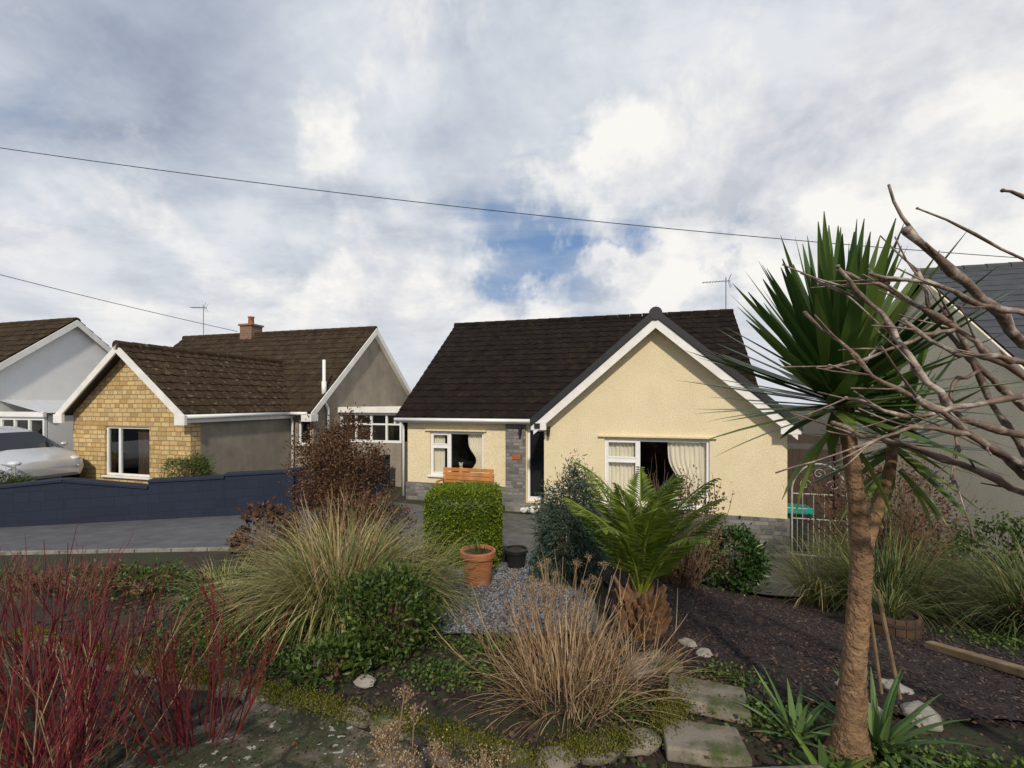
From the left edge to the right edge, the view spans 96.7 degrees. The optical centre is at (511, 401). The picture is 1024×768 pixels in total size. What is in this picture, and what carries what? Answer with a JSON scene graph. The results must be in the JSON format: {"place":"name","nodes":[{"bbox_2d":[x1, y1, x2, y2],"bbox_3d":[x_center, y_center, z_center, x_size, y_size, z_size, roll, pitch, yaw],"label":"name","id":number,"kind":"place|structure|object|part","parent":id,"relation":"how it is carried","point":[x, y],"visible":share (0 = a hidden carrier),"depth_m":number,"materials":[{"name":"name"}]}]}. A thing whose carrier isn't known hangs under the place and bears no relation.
{"place":"outdoors","nodes":[
{"label":"outdoors","id":0,"kind":"place"},
{"bbox_2d":[35,476,61,480],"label":"neighbour driveway","id":1,"kind":"structure","parent":0,"point":[49,478],"depth_m":13.07,"materials":[{"name":"concrete"}]},
{"bbox_2d":[0,464,15,476],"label":"metal handrail","id":2,"kind":"object","parent":1,"relation":"on","point":[11,465],"visible":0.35,"depth_m":10.90,"materials":[{"name":"metal"}]},
{"bbox_2d":[0,426,83,481],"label":"parked car","id":3,"kind":"object","parent":1,"relation":"on","point":[35,453],"visible":0.9,"depth_m":12.05,"materials":[{"name":"silver metal"}]},
{"bbox_3d":[-13.025,1.104,12.905,0.637,0.419,0.231,0,0,16],"label":"side window","id":4,"kind":"part","parent":3,"relation":"part of","materials":[{"name":"glass"}]},
{"bbox_2d":[0,505,361,550],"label":"driveway","id":5,"kind":"structure","parent":0,"point":[216,531],"depth_m":9.21,"materials":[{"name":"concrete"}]},
{"bbox_2d":[0,546,253,554],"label":"driveway kerb","id":6,"kind":"structure","parent":5,"relation":"on","point":[91,551],"depth_m":7.78,"materials":[{"name":"concrete"}]},
{"bbox_2d":[116,700,538,767],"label":"crazy paving","id":7,"kind":"structure","parent":0,"point":[272,758],"depth_m":2.33,"materials":[{"name":"grey stone"}]},
{"bbox_2d":[116,695,551,767],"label":"moss","id":8,"kind":"object","parent":7,"relation":"on","point":[272,721],"visible":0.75,"depth_m":2.36,"materials":[{"name":"green plant"}]},
{"bbox_2d":[294,500,566,552],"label":"front path","id":9,"kind":"structure","parent":0,"point":[517,529],"depth_m":9.94,"materials":[{"name":"concrete"}]},
{"bbox_2d":[520,507,527,512],"bbox_3d":[0.323,2.847,11.969,0.247,0.171,0.175,0,0,16],"label":"garden ornament","id":10,"kind":"object","parent":9,"relation":"on","point":[525,510],"visible":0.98,"depth_m":11.92,"materials":[{"name":"white stone"}]},
{"bbox_2d":[0,147,1015,257],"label":"overhead cable","id":11,"kind":"object","parent":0,"point":[483,209],"visible":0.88,"depth_m":13.99,"materials":[{"name":"black plastic"}]},
{"bbox_2d":[0,406,1023,767],"bbox_3d":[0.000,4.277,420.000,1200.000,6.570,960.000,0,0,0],"label":"ground","id":12,"kind":"structure","parent":0,"point":[992,736],"depth_m":2.97,"materials":[{"name":"soil"}]},
{"bbox_2d":[0,547,33,646],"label":"dogwood shrub","id":13,"kind":"object","parent":12,"relation":"on","point":[11,591],"visible":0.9,"depth_m":2.50,"materials":[{"name":"red plant"}]},
{"bbox_2d":[0,469,35,483],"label":"rosemary bush","id":14,"kind":"object","parent":12,"relation":"on","point":[19,478],"visible":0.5,"depth_m":10.38,"materials":[{"name":"green plant"}]},
{"bbox_2d":[0,547,43,594],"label":"twiggy shrub","id":15,"kind":"object","parent":12,"relation":"on","point":[14,564],"visible":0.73,"depth_m":5.56,"materials":[{"name":"brown plant"}]},
{"bbox_2d":[0,317,111,450],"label":"white bungalow","id":16,"kind":"object","parent":12,"relation":"on","point":[47,366],"visible":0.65,"depth_m":15.09,"materials":[{"name":"white painted render"},{"name":"weathered roof tile"},{"name":"white plastic"}]},
{"bbox_2d":[0,516,132,707],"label":"dogwood shrub","id":17,"kind":"object","parent":12,"relation":"on","point":[40,650],"visible":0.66,"depth_m":2.98,"materials":[{"name":"red plant"}]},
{"bbox_2d":[0,542,144,609],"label":"twiggy shrub","id":18,"kind":"object","parent":12,"relation":"on","point":[41,599],"visible":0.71,"depth_m":4.98,"materials":[{"name":"brown plant"}]},
{"bbox_2d":[0,597,176,767],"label":"dogwood shrub","id":19,"kind":"object","parent":12,"relation":"on","point":[65,727],"visible":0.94,"depth_m":1.89,"materials":[{"name":"red plant"}]},
{"bbox_2d":[0,557,178,600],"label":"brown shrub","id":20,"kind":"object","parent":12,"relation":"on","point":[76,568],"visible":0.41,"depth_m":5.44,"materials":[{"name":"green plant"}]},
{"bbox_2d":[0,538,217,767],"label":"dogwood shrub","id":21,"kind":"object","parent":12,"relation":"on","point":[29,736],"visible":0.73,"depth_m":2.41,"materials":[{"name":"red plant"}]},
{"bbox_2d":[0,579,221,767],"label":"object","id":22,"kind":"object","parent":12,"relation":"on","point":[86,722],"visible":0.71,"depth_m":2.27,"materials":[{"name":"red plant"}]},
{"bbox_2d":[75,558,197,603],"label":"green shrub","id":23,"kind":"object","parent":12,"relation":"on","point":[146,585],"visible":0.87,"depth_m":5.27,"materials":[{"name":"green plant"}]},
{"bbox_2d":[0,469,293,527],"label":"blue block wall","id":24,"kind":"structure","parent":12,"relation":"on","point":[66,500],"depth_m":10.86,"materials":[{"name":"blue paint"}]},
{"bbox_2d":[36,563,296,765],"bbox_3d":[-1.645,1.405,2.367,1.073,0.885,1.032,0,0,24],"label":"dogwood shrub","id":25,"kind":"object","parent":12,"relation":"on","point":[178,702],"visible":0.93,"depth_m":2.35,"materials":[{"name":"red plant"}]},
{"bbox_2d":[155,451,216,477],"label":"yellow green shrub","id":26,"kind":"object","parent":12,"relation":"on","point":[185,463],"visible":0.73,"depth_m":11.67,"materials":[{"name":"green plant"}]},
{"bbox_2d":[165,561,275,632],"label":"green shrub","id":27,"kind":"object","parent":12,"relation":"on","point":[197,617],"visible":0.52,"depth_m":4.54,"materials":[{"name":"green plant"}]},
{"bbox_2d":[154,549,288,612],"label":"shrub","id":28,"kind":"object","parent":12,"relation":"on","point":[213,575],"visible":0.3,"depth_m":5.27,"materials":[{"name":"brown plant"}]},
{"bbox_2d":[53,302,411,486],"bbox_3d":[-9.804,-0.526,17.949,12.802,8.153,11.406,0,0,16],"label":"neighbour bungalow","id":29,"kind":"object","parent":12,"relation":"on","point":[251,396],"visible":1,"depth_m":14.28,"materials":[{"name":"yellow stone"}]},
{"bbox_2d":[0,274,237,331],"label":"overhead cable","id":30,"kind":"object","parent":29,"relation":"attached to","point":[115,303],"visible":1,"depth_m":17.50,"materials":[{"name":"black plastic"}]},
{"bbox_2d":[101,426,150,479],"bbox_3d":[-10.675,1.405,12.707,1.820,1.430,0.287,0,0,16],"label":"window","id":31,"kind":"structure","parent":29,"relation":"in","point":[143,432],"depth_m":12.73,"materials":[{"name":"white plastic"}]},
{"bbox_2d":[299,419,310,445],"bbox_3d":[-7.015,1.050,15.413,0.620,0.900,0.190,0,0,16],"label":"window","id":32,"kind":"structure","parent":29,"relation":"in","point":[300,422],"depth_m":15.50,"materials":[{"name":"white plastic"}]},
{"bbox_2d":[224,494,308,562],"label":"hydrangea shrub","id":33,"kind":"object","parent":12,"relation":"on","point":[271,512],"visible":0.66,"depth_m":7.32,"materials":[{"name":"brown plant"}]},
{"bbox_2d":[236,513,299,570],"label":"twiggy shrub","id":34,"kind":"object","parent":12,"relation":"on","point":[261,539],"visible":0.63,"depth_m":6.56,"materials":[{"name":"brown plant"}]},
{"bbox_2d":[162,489,469,666],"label":"pampas grass","id":35,"kind":"object","parent":12,"relation":"on","point":[306,602],"depth_m":4.33,"materials":[{"name":"green plant"}]},
{"bbox_2d":[256,624,385,694],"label":"green shrub","id":36,"kind":"object","parent":12,"relation":"on","point":[337,645],"visible":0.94,"depth_m":3.22,"materials":[{"name":"green plant"}]},
{"bbox_2d":[287,479,384,560],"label":"twiggy shrub","id":37,"kind":"object","parent":12,"relation":"on","point":[354,518],"visible":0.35,"depth_m":6.60,"materials":[{"name":"brown plant"}]},
{"bbox_2d":[278,402,395,531],"bbox_3d":[-3.539,1.388,9.503,2.425,2.783,2.141,0,0,0],"label":"brown hedge shrub","id":38,"kind":"object","parent":12,"relation":"on","point":[335,473],"visible":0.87,"depth_m":9.25,"materials":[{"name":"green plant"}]},
{"bbox_2d":[288,479,389,612],"bbox_3d":[-1.631,1.479,4.497,0.987,1.318,1.059,0,0,-41],"label":"dry plume plant","id":39,"kind":"object","parent":12,"relation":"on","point":[314,559],"visible":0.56,"depth_m":4.39,"materials":[{"name":"beige plant"}]},
{"bbox_2d":[291,455,389,510],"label":"boundary wall","id":40,"kind":"structure","parent":12,"relation":"on","point":[387,460],"depth_m":13.80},
{"bbox_2d":[16,634,686,767],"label":"stone edging","id":41,"kind":"object","parent":12,"relation":"on","point":[561,763],"visible":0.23,"depth_m":2.42,"materials":[{"name":"grey stone"}]},
{"bbox_2d":[4,624,705,767],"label":"moss","id":42,"kind":"object","parent":12,"relation":"on","point":[307,698],"visible":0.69,"depth_m":2.54,"materials":[{"name":"green plant"}]},
{"bbox_2d":[303,482,417,566],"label":"brown shrub","id":43,"kind":"object","parent":12,"relation":"on","point":[368,502],"visible":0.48,"depth_m":6.81,"materials":[{"name":"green plant"}]},
{"bbox_2d":[353,674,375,688],"bbox_3d":[-0.998,1.907,3.095,0.159,0.066,0.116,0,0,24],"label":"rock","id":44,"kind":"object","parent":12,"relation":"on","point":[364,683],"visible":0.94,"depth_m":3.07,"materials":[{"name":"grey stone"}]},
{"bbox_2d":[321,555,457,669],"bbox_3d":[-0.986,1.644,3.739,1.025,0.782,1.010,0,0,25],"label":"green shrub","id":45,"kind":"object","parent":12,"relation":"on","point":[392,634],"visible":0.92,"depth_m":3.62,"materials":[{"name":"green plant"}]},
{"bbox_2d":[0,563,787,767],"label":"soil clods","id":46,"kind":"object","parent":12,"relation":"on","point":[536,733],"visible":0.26,"depth_m":2.94,"materials":[{"name":"brown soil"}]},
{"bbox_2d":[334,683,454,767],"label":"sedum plant","id":47,"kind":"object","parent":12,"relation":"on","point":[386,736],"visible":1,"depth_m":1.72,"materials":[{"name":"plant"}]},
{"bbox_2d":[303,511,507,634],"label":"pampas grass","id":48,"kind":"object","parent":12,"relation":"on","point":[443,580],"depth_m":4.86,"materials":[{"name":"green plant"}]},
{"bbox_2d":[422,481,502,569],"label":"box hedge","id":49,"kind":"object","parent":12,"relation":"on","point":[470,509],"visible":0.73,"depth_m":6.45,"materials":[{"name":"green plant"}]},
{"bbox_2d":[436,467,493,484],"bbox_3d":[-1.328,2.425,12.841,1.550,1.030,0.540,0,0,16],"label":"garden bench","id":50,"kind":"object","parent":12,"relation":"on","point":[480,477],"visible":0.46,"depth_m":13.06,"materials":[{"name":"brown wood"}]},
{"bbox_2d":[440,741,513,767],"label":"sedum plant","id":51,"kind":"object","parent":12,"relation":"on","point":[481,761],"visible":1,"depth_m":1.81,"materials":[{"name":"green plant"}]},
{"bbox_2d":[405,552,602,637],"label":"gravel","id":52,"kind":"structure","parent":12,"relation":"on","point":[495,593],"depth_m":4.81,"materials":[{"name":"grey gravel"}]},
{"bbox_2d":[460,536,495,586],"bbox_3d":[-0.420,1.944,5.600,0.443,0.588,0.443,0,0,0],"label":"terracotta pot","id":53,"kind":"object","parent":52,"relation":"on","point":[481,553],"visible":0.91,"depth_m":5.46,"materials":[{"name":"ceramic"}]},
{"bbox_2d":[499,546,506,561],"bbox_3d":[-0.120,2.318,6.900,0.247,0.200,0.247,0,0,0],"label":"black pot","id":54,"kind":"object","parent":52,"relation":"on","point":[503,557],"visible":0.2,"depth_m":6.81,"materials":[{"name":"plastic"}]},
{"bbox_2d":[504,545,527,568],"bbox_3d":[0.060,2.227,6.500,0.340,0.270,0.340,0,0,0],"label":"black pot","id":55,"kind":"object","parent":52,"relation":"on","point":[516,556],"visible":0.94,"depth_m":6.39,"materials":[{"name":"plastic"}]},
{"bbox_2d":[0,574,1018,767],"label":"leaf litter","id":56,"kind":"object","parent":12,"relation":"on","point":[707,757],"visible":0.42,"depth_m":2.87,"materials":[{"name":"brown plant"}]},
{"bbox_2d":[0,562,1023,767],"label":"ground cover","id":57,"kind":"object","parent":12,"relation":"on","point":[956,762],"visible":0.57,"depth_m":3.26,"materials":[{"name":"green plant"}]},
{"bbox_2d":[528,505,539,513],"bbox_3d":[0.578,2.812,11.877,0.343,0.228,0.244,0,0,16],"label":"garden ornament","id":58,"kind":"object","parent":12,"relation":"on","point":[532,510],"visible":0.58,"depth_m":11.80,"materials":[{"name":"white stone"}]},
{"bbox_2d":[502,552,611,659],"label":"sedum plant","id":59,"kind":"object","parent":12,"relation":"on","point":[555,576],"visible":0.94,"depth_m":3.55,"materials":[{"name":"brown plant"}]},
{"bbox_2d":[427,548,687,732],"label":"dead stalks","id":60,"kind":"object","parent":12,"relation":"on","point":[578,669],"visible":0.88,"depth_m":2.96,"materials":[{"name":"beige plant"}]},
{"bbox_2d":[521,449,613,590],"bbox_3d":[0.750,1.464,5.729,1.290,1.768,1.087,0,0,0],"label":"silver conifer","id":61,"kind":"object","parent":12,"relation":"on","point":[580,543],"visible":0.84,"depth_m":5.54,"materials":[{"name":"plant"}]},
{"bbox_2d":[448,583,706,753],"bbox_3d":[0.376,1.697,2.961,1.631,0.820,1.804,0,0,0],"label":"dead grass clump","id":62,"kind":"object","parent":12,"relation":"on","point":[558,657],"visible":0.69,"depth_m":2.95,"materials":[{"name":"beige plant"}]},
{"bbox_2d":[583,573,602,639],"bbox_3d":[0.875,2.238,5.204,0.080,0.507,2.602,0,0,6],"label":"gravel edging","id":63,"kind":"object","parent":12,"relation":"on","point":[595,618],"visible":0.38,"depth_m":4.50,"materials":[{"name":"concrete"}]},
{"bbox_2d":[394,273,802,558],"bbox_3d":[2.561,-0.226,16.064,10.430,8.153,10.489,0,0,16],"label":"bungalow","id":64,"kind":"object","parent":12,"relation":"on","point":[519,407],"visible":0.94,"depth_m":11.36,"materials":[{"name":"beige paint"}]},
{"bbox_2d":[427,432,482,477],"bbox_3d":[-1.627,1.575,13.523,1.820,1.350,0.287,0,0,16],"label":"window","id":65,"kind":"structure","parent":64,"relation":"in","point":[475,440],"depth_m":13.59,"materials":[{"name":"white plastic"}]},
{"bbox_2d":[528,428,543,500],"bbox_3d":[0.799,1.775,12.840,0.720,2.050,0.070,0,0,16],"label":"door","id":66,"kind":"structure","parent":64,"relation":"in","point":[536,441],"depth_m":12.87,"materials":[{"name":"white plastic"}]},
{"bbox_2d":[603,438,712,510],"bbox_3d":[3.411,1.695,10.831,2.490,1.610,0.287,0,0,16],"label":"window","id":67,"kind":"structure","parent":64,"relation":"in","point":[622,456],"depth_m":10.85,"materials":[{"name":"white plastic"}]},
{"bbox_2d":[600,519,632,567],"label":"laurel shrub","id":68,"kind":"object","parent":12,"relation":"on","point":[610,555],"visible":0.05,"depth_m":6.75,"materials":[{"name":"green plant"}]},
{"bbox_2d":[546,610,746,729],"bbox_3d":[0.855,1.743,3.104,1.387,0.594,1.366,0,0,0],"label":"dead grass clump","id":69,"kind":"object","parent":12,"relation":"on","point":[665,659],"visible":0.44,"depth_m":3.20,"materials":[{"name":"beige plant"}]},
{"bbox_2d":[605,456,733,588],"bbox_3d":[2.081,1.597,6.126,1.409,1.813,1.384,0,0,38],"label":"twiggy shrub","id":70,"kind":"object","parent":12,"relation":"on","point":[693,557],"visible":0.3,"depth_m":5.93,"materials":[{"name":"brown plant"}]},
{"bbox_2d":[678,637,697,646],"bbox_3d":[1.452,2.002,3.756,0.149,0.077,0.176,0,0,-16],"label":"rock","id":71,"kind":"object","parent":12,"relation":"on","point":[686,641],"visible":0.48,"depth_m":3.73,"materials":[{"name":"white stone"}]},
{"bbox_2d":[656,465,742,590],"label":"brown shrub","id":72,"kind":"object","parent":12,"relation":"on","point":[686,567],"visible":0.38,"depth_m":5.94,"materials":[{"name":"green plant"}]},
{"bbox_2d":[695,647,712,656],"bbox_3d":[1.502,1.976,3.544,0.133,0.077,0.177,0,0,41],"label":"rock","id":73,"kind":"object","parent":12,"relation":"on","point":[701,651],"visible":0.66,"depth_m":3.53,"materials":[{"name":"white stone"}]},
{"bbox_2d":[660,718,751,767],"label":"paving slab","id":74,"kind":"structure","parent":12,"relation":"on","point":[719,745],"depth_m":2.31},
{"bbox_2d":[747,765,823,767],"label":"paving slab","id":75,"kind":"structure","parent":12,"relation":"on","point":[806,766],"depth_m":2.14,"materials":[{"name":"grey stone"}]},
{"bbox_2d":[736,663,839,757],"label":"yucca","id":76,"kind":"object","parent":12,"relation":"on","point":[809,719],"visible":0.81,"depth_m":2.54,"materials":[{"name":"green plant"}]},
{"bbox_2d":[787,503,812,550],"bbox_3d":[6.860,3.020,11.014,0.600,1.020,0.480,0,0,16],"label":"storage bin","id":77,"kind":"object","parent":12,"relation":"on","point":[808,509],"visible":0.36,"depth_m":10.81,"materials":[{"name":"teal plastic"}]},
{"bbox_2d":[599,567,1023,728],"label":"mulch bed","id":78,"kind":"object","parent":12,"relation":"on","point":[1011,714],"visible":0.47,"depth_m":3.68,"materials":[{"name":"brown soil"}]},
{"bbox_2d":[561,462,728,640],"bbox_3d":[1.195,1.318,3.818,1.478,1.543,1.514,0,0,0],"label":"date palm","id":79,"kind":"object","parent":78,"relation":"on","point":[641,551],"visible":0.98,"depth_m":3.85,"materials":[{"name":"green plant"}]},
{"bbox_2d":[612,649,682,678],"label":"paving slab","id":80,"kind":"structure","parent":78,"relation":"on","point":[653,665],"depth_m":3.24,"materials":[{"name":"grey stone"}]},
{"bbox_2d":[668,674,751,725],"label":"paving slab","id":81,"kind":"structure","parent":78,"relation":"on","point":[712,700],"depth_m":2.77,"materials":[{"name":"grey stone"}]},
{"bbox_2d":[696,515,773,595],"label":"laurel shrub","id":82,"kind":"object","parent":78,"relation":"on","point":[750,548],"visible":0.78,"depth_m":6.53,"materials":[{"name":"green plant"}]},
{"bbox_2d":[758,529,913,612],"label":"ornamental grass","id":83,"kind":"object","parent":78,"relation":"on","point":[827,602],"depth_m":6.47,"materials":[{"name":"green plant"}]},
{"bbox_2d":[870,612,882,693],"bbox_3d":[2.390,1.725,2.975,0.167,0.754,0.019,0,0,-20],"label":"wooden stake","id":84,"kind":"object","parent":78,"relation":"on","point":[876,658],"visible":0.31,"depth_m":2.96,"materials":[{"name":"brown wood"}]},
{"bbox_2d":[875,589,901,699],"bbox_3d":[2.440,1.650,2.925,0.248,0.906,0.023,0,0,-13],"label":"wooden stake","id":85,"kind":"object","parent":78,"relation":"on","point":[886,634],"visible":0.65,"depth_m":2.91,"materials":[{"name":"brown wood"}]},
{"bbox_2d":[758,506,1023,636],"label":"ornamental grass","id":86,"kind":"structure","parent":78,"relation":"on","point":[895,570],"depth_m":5.79,"materials":[{"name":"green plant"}]},
{"bbox_2d":[842,575,953,638],"bbox_3d":[3.950,2.113,4.710,0.812,0.625,0.980,0,0,-32],"label":"wooden barrel","id":87,"kind":"object","parent":78,"relation":"on","point":[903,621],"visible":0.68,"depth_m":4.60,"materials":[{"name":"brown wood"}]},
{"bbox_2d":[882,519,1023,647],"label":"ornamental grass","id":88,"kind":"object","parent":78,"relation":"on","point":[1012,603],"depth_m":5.17,"materials":[{"name":"green plant"}]},
{"bbox_2d":[925,641,1023,677],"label":"timber edging","id":89,"kind":"object","parent":78,"relation":"on","point":[1017,670],"visible":1,"depth_m":3.69,"materials":[{"name":"brown wood"}]},
{"bbox_2d":[1001,594,1023,630],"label":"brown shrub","id":90,"kind":"object","parent":78,"relation":"on","point":[1002,602],"visible":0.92,"depth_m":4.58,"materials":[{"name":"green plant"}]},
{"bbox_2d":[787,433,840,543],"bbox_3d":[7.422,2.175,11.521,1.700,2.750,0.165,0,0,16],"label":"timber side screen","id":91,"kind":"object","parent":12,"relation":"on","point":[794,457],"visible":0.27,"depth_m":11.50,"materials":[{"name":"brown wood"}]},
{"bbox_2d":[791,463,847,557],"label":"garden gate","id":92,"kind":"structure","parent":12,"relation":"on","point":[792,493],"depth_m":10.04,"materials":[{"name":"metal"}]},
{"bbox_2d":[772,729,874,767],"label":"yucca","id":93,"kind":"object","parent":12,"relation":"on","point":[810,759],"visible":0.91,"depth_m":2.22,"materials":[{"name":"green plant"}]},
{"bbox_2d":[677,211,1023,767],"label":"yucca tree","id":94,"kind":"object","parent":12,"relation":"on","point":[846,320],"visible":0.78,"depth_m":2.28,"materials":[{"name":"green plant"}]},
{"bbox_2d":[869,703,882,716],"bbox_3d":[2.147,1.879,2.754,0.214,0.088,0.154,0,0,0],"label":"rock","id":95,"kind":"object","parent":12,"relation":"on","point":[880,710],"visible":0.04,"depth_m":2.73,"materials":[{"name":"grey stone"}]},
{"bbox_2d":[781,444,994,596],"bbox_3d":[5.927,1.906,7.203,2.679,2.588,1.861,0,0,0],"label":"brown shrub","id":96,"kind":"object","parent":12,"relation":"on","point":[838,496],"visible":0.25,"depth_m":7.03,"materials":[{"name":"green plant"}]},
{"bbox_2d":[794,665,987,767],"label":"yucca","id":97,"kind":"object","parent":12,"relation":"on","point":[879,730],"visible":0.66,"depth_m":2.38,"materials":[{"name":"green plant"}]},
{"bbox_2d":[881,678,914,694],"bbox_3d":[2.627,1.960,3.101,0.190,0.088,0.170,0,0,27],"label":"rock","id":98,"kind":"object","parent":12,"relation":"on","point":[903,688],"visible":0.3,"depth_m":3.08,"materials":[{"name":"grey stone"}]},
{"bbox_2d":[775,184,1023,540],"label":"bare tree","id":99,"kind":"object","parent":12,"relation":"on","point":[948,410],"visible":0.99,"depth_m":1.70,"materials":[{"name":"brown plant"}]},
{"bbox_2d":[900,700,943,731],"bbox_3d":[2.450,1.881,2.717,0.192,0.110,0.245,0,0,33],"label":"rock","id":100,"kind":"object","parent":12,"relation":"on","point":[907,708],"visible":0.57,"depth_m":2.68,"materials":[{"name":"grey stone"}]},
{"bbox_2d":[852,261,1023,575],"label":"slate roofed house","id":101,"kind":"structure","parent":12,"relation":"on","point":[1002,278],"depth_m":9.12,"materials":[{"name":"tile"}]},
{"bbox_2d":[923,508,1023,604],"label":"ivy shrub","id":102,"kind":"object","parent":12,"relation":"on","point":[1003,529],"visible":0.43,"depth_m":7.14,"materials":[{"name":"green plant"}]},
{"bbox_2d":[0,0,1023,405],"label":"sky","id":103,"kind":"structure","parent":0,"point":[760,118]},
{"bbox_2d":[562,520,987,597],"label":"side path","id":104,"kind":"structure","parent":0,"point":[778,588],"depth_m":8.59,"materials":[{"name":"concrete"}]}
]}

